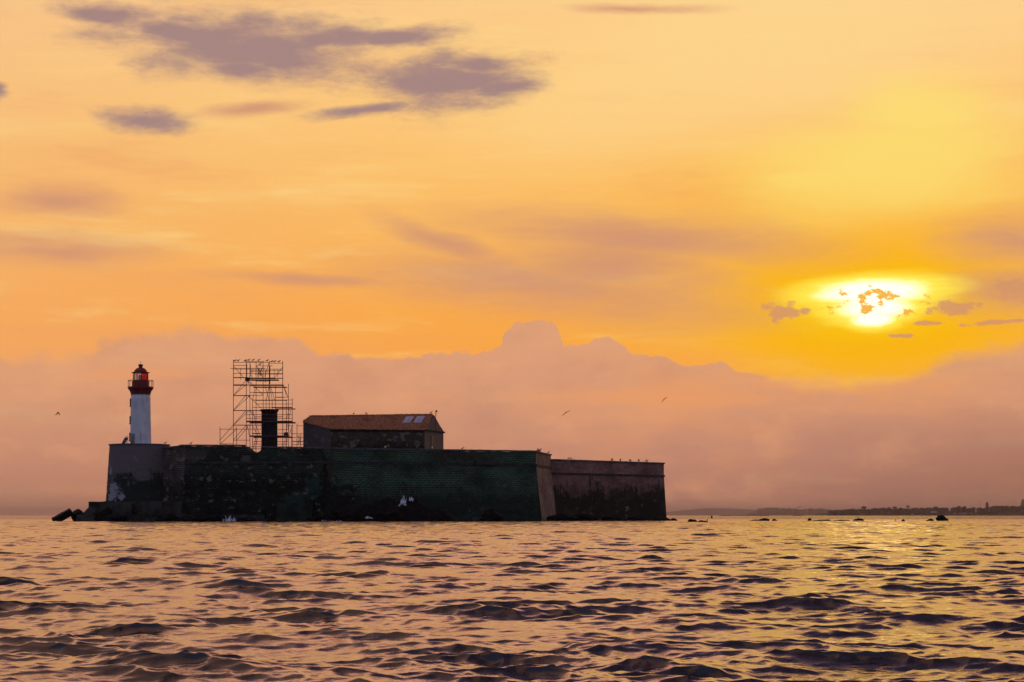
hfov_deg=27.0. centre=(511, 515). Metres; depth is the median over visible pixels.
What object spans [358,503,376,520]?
rock
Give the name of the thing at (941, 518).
rock
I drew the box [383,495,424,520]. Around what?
rock
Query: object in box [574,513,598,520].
rock
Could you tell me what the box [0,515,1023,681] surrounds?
sea
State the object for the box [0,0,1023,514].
sky
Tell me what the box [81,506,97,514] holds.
concrete block
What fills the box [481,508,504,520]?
rock
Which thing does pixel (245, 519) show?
rock
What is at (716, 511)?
hills
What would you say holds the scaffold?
on the sea fort
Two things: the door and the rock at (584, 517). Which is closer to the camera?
the door
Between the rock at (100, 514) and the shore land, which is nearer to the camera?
the rock at (100, 514)
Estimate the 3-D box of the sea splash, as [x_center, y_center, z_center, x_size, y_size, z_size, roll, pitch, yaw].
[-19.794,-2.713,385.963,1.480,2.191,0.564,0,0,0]
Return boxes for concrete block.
[52,508,72,520]
[71,509,82,520]
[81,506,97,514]
[112,503,134,514]
[139,501,163,515]
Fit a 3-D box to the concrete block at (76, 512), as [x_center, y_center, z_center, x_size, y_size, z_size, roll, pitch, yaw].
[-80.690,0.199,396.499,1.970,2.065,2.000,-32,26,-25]
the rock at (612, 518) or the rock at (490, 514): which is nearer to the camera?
the rock at (490, 514)
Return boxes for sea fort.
[76,443,665,520]
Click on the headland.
(753, 513)
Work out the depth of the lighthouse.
405.45 m
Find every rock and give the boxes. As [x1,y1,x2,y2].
[93,506,111,520]
[189,514,230,520]
[231,517,255,520]
[314,514,337,520]
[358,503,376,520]
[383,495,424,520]
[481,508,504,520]
[547,513,577,520]
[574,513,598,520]
[601,515,621,520]
[626,517,647,520]
[648,517,671,520]
[936,515,947,520]
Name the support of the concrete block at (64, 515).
in the sea
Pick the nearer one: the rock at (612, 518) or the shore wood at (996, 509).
the rock at (612, 518)
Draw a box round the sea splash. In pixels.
[399,496,406,505]
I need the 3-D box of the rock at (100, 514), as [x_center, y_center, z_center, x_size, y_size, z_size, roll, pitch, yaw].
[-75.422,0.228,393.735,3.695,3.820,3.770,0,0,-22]
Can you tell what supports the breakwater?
in the sea
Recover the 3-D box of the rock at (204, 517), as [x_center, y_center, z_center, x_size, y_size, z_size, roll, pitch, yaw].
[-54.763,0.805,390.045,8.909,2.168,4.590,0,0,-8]
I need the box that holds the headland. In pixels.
[744,511,881,514]
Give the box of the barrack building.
[303,413,444,450]
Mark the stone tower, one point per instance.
(268, 428)
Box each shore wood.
[756,507,844,514]
[828,505,1023,515]
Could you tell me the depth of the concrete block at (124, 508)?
393.03 m
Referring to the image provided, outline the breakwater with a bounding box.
[720,515,768,515]
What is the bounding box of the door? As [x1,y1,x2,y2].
[131,434,134,442]
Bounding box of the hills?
[666,508,755,514]
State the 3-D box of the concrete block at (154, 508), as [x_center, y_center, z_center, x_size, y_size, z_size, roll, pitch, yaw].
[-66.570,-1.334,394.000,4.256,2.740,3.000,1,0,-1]
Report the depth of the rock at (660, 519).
422.71 m
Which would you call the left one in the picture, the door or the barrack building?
the door
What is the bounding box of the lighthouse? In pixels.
[128,362,153,442]
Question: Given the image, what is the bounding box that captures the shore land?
[813,510,1023,515]
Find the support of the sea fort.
in the sea
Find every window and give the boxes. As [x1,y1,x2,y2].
[344,438,348,445]
[371,437,375,443]
[396,438,400,445]
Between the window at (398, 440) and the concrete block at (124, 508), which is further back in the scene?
the window at (398, 440)
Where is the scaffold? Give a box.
[220,360,303,448]
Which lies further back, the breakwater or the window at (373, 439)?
the breakwater
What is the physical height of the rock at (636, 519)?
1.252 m
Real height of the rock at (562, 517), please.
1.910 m
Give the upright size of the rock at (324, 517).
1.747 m
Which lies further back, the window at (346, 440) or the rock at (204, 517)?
the window at (346, 440)
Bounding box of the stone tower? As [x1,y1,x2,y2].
[260,409,278,445]

